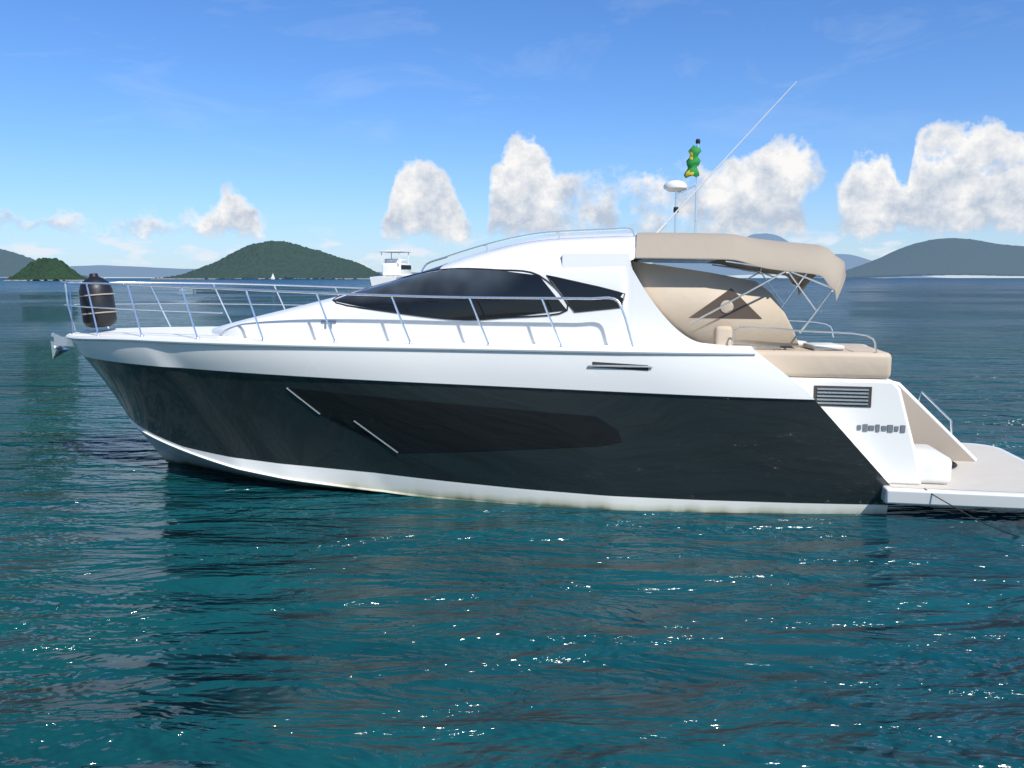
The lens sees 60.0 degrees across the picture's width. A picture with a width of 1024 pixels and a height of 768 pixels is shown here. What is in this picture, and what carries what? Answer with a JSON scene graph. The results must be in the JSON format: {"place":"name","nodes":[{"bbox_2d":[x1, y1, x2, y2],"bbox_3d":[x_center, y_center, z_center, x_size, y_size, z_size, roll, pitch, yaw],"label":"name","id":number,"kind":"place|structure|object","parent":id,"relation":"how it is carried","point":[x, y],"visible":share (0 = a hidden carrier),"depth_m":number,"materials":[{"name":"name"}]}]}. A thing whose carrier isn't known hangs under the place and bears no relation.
{"place":"outdoors","nodes":[
{"label":"outdoors","id":0,"kind":"place"},
{"bbox_2d":[0,249,105,278],"bbox_3d":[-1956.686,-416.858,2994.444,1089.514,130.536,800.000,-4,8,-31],"label":"island","id":1,"kind":"structure","parent":0,"point":[12,263],"depth_m":2952.22,"materials":[{"name":"green plant"}]},
{"bbox_2d":[0,265,418,277],"bbox_3d":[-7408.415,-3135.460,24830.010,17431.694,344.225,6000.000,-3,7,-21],"label":"ridge","id":2,"kind":"structure","parent":0,"point":[114,271],"depth_m":22330.80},
{"bbox_2d":[151,240,382,278],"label":"island","id":3,"kind":"structure","parent":0,"point":[276,259],"depth_m":2267.26,"materials":[{"name":"green plant"}]},
{"bbox_2d":[0,278,1023,767],"bbox_3d":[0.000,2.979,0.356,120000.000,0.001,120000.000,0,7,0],"label":"water","id":4,"kind":"structure","parent":0,"point":[156,610],"depth_m":8.18,"materials":[{"name":"teal liquid"}]},
{"bbox_2d":[3,258,86,280],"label":"island","id":5,"kind":"structure","parent":4,"relation":"in","point":[48,269],"depth_m":980.03,"materials":[{"name":"green plant"}]},
{"bbox_2d":[370,250,411,285],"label":"boat","id":6,"kind":"object","parent":4,"relation":"on","point":[393,269],"visible":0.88,"depth_m":231.72,"materials":[{"name":"white plastic"}]},
{"bbox_2d":[68,326,889,513],"bbox_3d":[-1.079,0.563,13.682,12.393,2.770,3.953,1,7,9],"label":"hull","id":7,"kind":"object","parent":4,"relation":"in","point":[757,432],"visible":0.83,"depth_m":11.55,"materials":[{"name":"black paint"}]},
{"bbox_2d":[51,332,74,358],"bbox_3d":[-7.295,-0.623,14.577,0.498,0.444,0.391,-4,8,-28],"label":"anchor","id":8,"kind":"object","parent":7,"relation":"attached to","point":[58,344],"visible":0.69,"depth_m":14.53,"materials":[{"name":"silver metal"}]},
{"bbox_2d":[78,273,116,327],"bbox_3d":[-6.522,-1.313,13.959,0.560,0.858,0.534,1,7,9],"label":"fender","id":9,"kind":"object","parent":7,"relation":"on","point":[101,295],"visible":0.94,"depth_m":13.78,"materials":[{"name":"black rubber"}]},
{"bbox_2d":[286,388,397,452],"bbox_3d":[-2.324,0.496,12.130,1.564,0.879,0.097,1,7,9],"label":"hull window trim","id":10,"kind":"structure","parent":7,"relation":"attached to","point":[353,421],"depth_m":12.09,"materials":[{"name":"silver metal"}]},
{"bbox_2d":[66,335,754,354],"bbox_3d":[-1.947,-0.722,13.674,10.674,0.105,4.020,1,7,9],"label":"rub rail","id":11,"kind":"object","parent":7,"relation":"on","point":[518,349],"visible":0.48,"depth_m":11.53,"materials":[{"name":"white plastic"}]},
{"bbox_2d":[288,388,621,452],"bbox_3d":[-0.838,0.544,11.803,4.590,0.860,0.244,1,7,9],"label":"hull window","id":12,"kind":"structure","parent":7,"relation":"attached to","point":[403,426],"depth_m":11.73,"materials":[{"name":"black glass"}]},
{"bbox_2d":[212,236,716,344],"bbox_3d":[-0.781,-1.460,13.390,7.690,1.471,3.140,1,7,9],"label":"cabin","id":13,"kind":"object","parent":7,"relation":"on","point":[542,258],"visible":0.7,"depth_m":11.84,"materials":[{"name":"white plastic"}]},
{"bbox_2d":[321,320,335,323],"bbox_3d":[-2.521,-0.850,12.177,0.221,0.041,0.006,2,7,13],"label":"cleat","id":14,"kind":"object","parent":13,"relation":"attached to","point":[330,322],"visible":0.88,"depth_m":12.17,"materials":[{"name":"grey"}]},
{"bbox_2d":[368,263,447,287],"bbox_3d":[-1.591,-1.588,13.511,1.650,0.484,2.517,1,7,9],"label":"windscreen","id":15,"kind":"object","parent":13,"relation":"attached to","point":[437,267],"visible":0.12,"depth_m":12.30,"materials":[{"name":"black glass"}]},
{"bbox_2d":[334,269,566,318],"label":"side window","id":16,"kind":"structure","parent":13,"relation":"attached to","point":[466,282],"depth_m":11.83,"materials":[{"name":"black glass"}]},
{"bbox_2d":[332,268,624,320],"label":"window gaskets","id":17,"kind":"object","parent":13,"relation":"attached to","point":[560,293],"depth_m":11.73,"materials":[{"name":"black rubber"}]},
{"bbox_2d":[436,233,636,266],"bbox_3d":[0.435,-1.892,13.136,3.350,0.630,1.900,1,7,9],"label":"sunroof panel","id":18,"kind":"object","parent":13,"relation":"on","point":[573,236],"visible":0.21,"depth_m":12.22,"materials":[{"name":"white plastic"}]},
{"bbox_2d":[548,276,623,310],"bbox_3d":[0.951,-1.175,11.541,1.020,0.472,0.036,1,7,11],"label":"quarter window","id":19,"kind":"structure","parent":13,"relation":"attached to","point":[565,288],"depth_m":11.54,"materials":[{"name":"black glass"}]},
{"bbox_2d":[562,253,742,347],"bbox_3d":[2.099,-1.245,12.935,2.430,1.230,3.140,1,7,9],"label":"panel","id":20,"kind":"object","parent":13,"relation":"attached to","point":[649,324],"visible":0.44,"depth_m":11.47,"materials":[{"name":"white plastic"}]},
{"bbox_2d":[631,261,798,345],"bbox_3d":[2.561,-1.064,11.544,2.300,1.091,0.079,1,7,9],"label":"side panel","id":21,"kind":"object","parent":13,"relation":"attached to","point":[679,297],"visible":0.61,"depth_m":11.54,"materials":[{"name":"beige fabric"}]},
{"bbox_2d":[689,288,761,318],"bbox_3d":[2.770,-1.048,11.495,0.930,0.390,0.021,1,7,9],"label":"panel window","id":22,"kind":"structure","parent":21,"relation":"attached to","point":[742,309],"depth_m":11.48,"materials":[{"name":"brown"}]},
{"bbox_2d":[720,300,733,312],"bbox_3d":[2.782,-1.001,11.483,0.170,0.170,0.020,1,7,9],"label":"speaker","id":23,"kind":"object","parent":21,"relation":"attached to","point":[727,308],"visible":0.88,"depth_m":11.47},
{"bbox_2d":[655,81,796,232],"bbox_3d":[2.802,-2.958,11.745,1.790,1.983,0.044,1,7,9],"label":"antenna","id":24,"kind":"object","parent":13,"relation":"on","point":[665,223],"visible":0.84,"depth_m":11.79,"materials":[{"name":"white plastic"}]},
{"bbox_2d":[635,233,844,290],"bbox_3d":[3.172,-1.750,12.695,2.700,0.768,3.138,1,7,9],"label":"bimini","id":25,"kind":"object","parent":13,"relation":"attached to","point":[778,257],"visible":0.98,"depth_m":11.40,"materials":[{"name":"beige fabric"}]},
{"bbox_2d":[798,267,845,299],"bbox_3d":[4.400,-1.494,12.521,0.248,0.550,3.075,1,7,9],"label":"valance","id":26,"kind":"object","parent":25,"relation":"attached to","point":[804,283],"visible":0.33,"depth_m":11.36,"materials":[{"name":"beige fabric"}]},
{"bbox_2d":[61,144,952,434],"bbox_3d":[-0.515,-1.427,13.296,13.779,4.142,3.906,1,7,9],"label":"railing","id":27,"kind":"object","parent":7,"relation":"on","point":[247,290],"visible":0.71,"depth_m":12.20,"materials":[{"name":"silver metal"}]},
{"bbox_2d":[663,180,686,191],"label":"radar dome","id":28,"kind":"structure","parent":27,"relation":"on","point":[674,185],"depth_m":12.59,"materials":[{"name":"white plastic"}]},
{"bbox_2d":[673,139,699,212],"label":"nav lights","id":29,"kind":"object","parent":27,"relation":"attached to","point":[676,208],"visible":0.86,"depth_m":12.70,"materials":[{"name":"black plastic"}]},
{"bbox_2d":[684,145,700,177],"bbox_3d":[2.571,-3.164,12.627,0.240,0.458,0.142,1,7,9],"label":"flag","id":30,"kind":"object","parent":27,"relation":"attached to","point":[693,160],"visible":1,"depth_m":12.58,"materials":[{"name":"green fabric"}]},
{"bbox_2d":[592,362,647,370],"bbox_3d":[1.361,-0.224,11.157,0.700,0.104,0.001,1,7,9],"label":"vent slot","id":31,"kind":"object","parent":7,"relation":"attached to","point":[604,363],"visible":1,"depth_m":11.16,"materials":[{"name":"grey"}]},
{"bbox_2d":[790,377,951,484],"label":"transom block","id":32,"kind":"structure","parent":7,"relation":"attached to","point":[896,457],"depth_m":11.21,"materials":[{"name":"white plastic"}]},
{"bbox_2d":[715,326,891,378],"bbox_3d":[2.990,-0.812,12.687,4.050,1.120,2.645,1,7,9],"label":"seat","id":33,"kind":"object","parent":32,"relation":"on","point":[861,361],"visible":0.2,"depth_m":11.26,"materials":[{"name":"beige"}]},
{"bbox_2d":[745,340,844,350],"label":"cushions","id":34,"kind":"object","parent":33,"relation":"on","point":[825,346],"visible":0.48,"depth_m":11.48,"materials":[{"name":"white fabric"}]},
{"bbox_2d":[813,385,871,406],"bbox_3d":[4.180,0.156,11.220,0.700,0.260,0.013,1,7,9],"label":"grille","id":35,"kind":"object","parent":32,"relation":"attached to","point":[815,397],"visible":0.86,"depth_m":11.21,"materials":[{"name":"grey metal"}]},
{"bbox_2d":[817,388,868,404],"bbox_3d":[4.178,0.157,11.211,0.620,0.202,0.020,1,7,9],"label":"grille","id":36,"kind":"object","parent":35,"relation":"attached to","point":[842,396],"visible":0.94,"depth_m":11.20,"materials":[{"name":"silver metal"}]},
{"bbox_2d":[857,424,905,431],"bbox_3d":[4.656,0.556,11.185,0.575,0.093,0.012,1,7,9],"label":"lettering","id":37,"kind":"object","parent":32,"relation":"attached to","point":[889,428],"visible":1,"depth_m":11.18,"materials":[{"name":"grey metal"}]},
{"bbox_2d":[881,443,1023,509],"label":"platform","id":38,"kind":"structure","parent":7,"relation":"attached to","point":[958,498],"depth_m":10.90,"materials":[{"name":"white plastic"}]},
{"bbox_2d":[898,386,974,461],"bbox_3d":[4.996,0.330,13.532,3.530,1.330,1.350,1,7,9],"label":"stern side panel","id":39,"kind":"object","parent":38,"relation":"on","point":[926,428],"visible":0.23,"depth_m":12.71,"materials":[{"name":"beige"}]},
{"bbox_2d":[894,381,976,460],"bbox_3d":[5.663,0.441,12.775,2.012,1.319,0.070,1,7,9],"label":"wedge cap","id":40,"kind":"object","parent":39,"relation":"on","point":[958,442],"visible":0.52,"depth_m":12.69,"materials":[{"name":"white plastic"}]},
{"bbox_2d":[890,444,1023,492],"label":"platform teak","id":41,"kind":"object","parent":38,"relation":"on","point":[992,469],"visible":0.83,"depth_m":11.84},
{"bbox_2d":[924,488,1016,535],"bbox_3d":[6.365,1.857,10.162,3.078,0.948,0.145,4,8,31],"label":"mooring line","id":42,"kind":"object","parent":4,"relation":"in","point":[971,516],"visible":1,"depth_m":10.65,"materials":[{"name":"black fabric"}]},
{"bbox_2d":[0,0,1023,277],"label":"sky","id":43,"kind":"structure","parent":0,"point":[178,134],"materials":[{"name":"blue"}]},
{"bbox_2d":[651,233,938,277],"bbox_3d":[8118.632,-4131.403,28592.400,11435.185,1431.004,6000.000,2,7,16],"label":"ridge","id":44,"kind":"structure","parent":0,"point":[851,261],"depth_m":27397.85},
{"bbox_2d":[814,238,1023,277],"bbox_3d":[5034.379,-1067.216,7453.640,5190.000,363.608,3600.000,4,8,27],"label":"mountain","id":45,"kind":"structure","parent":0,"point":[948,256],"depth_m":7137.69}
]}

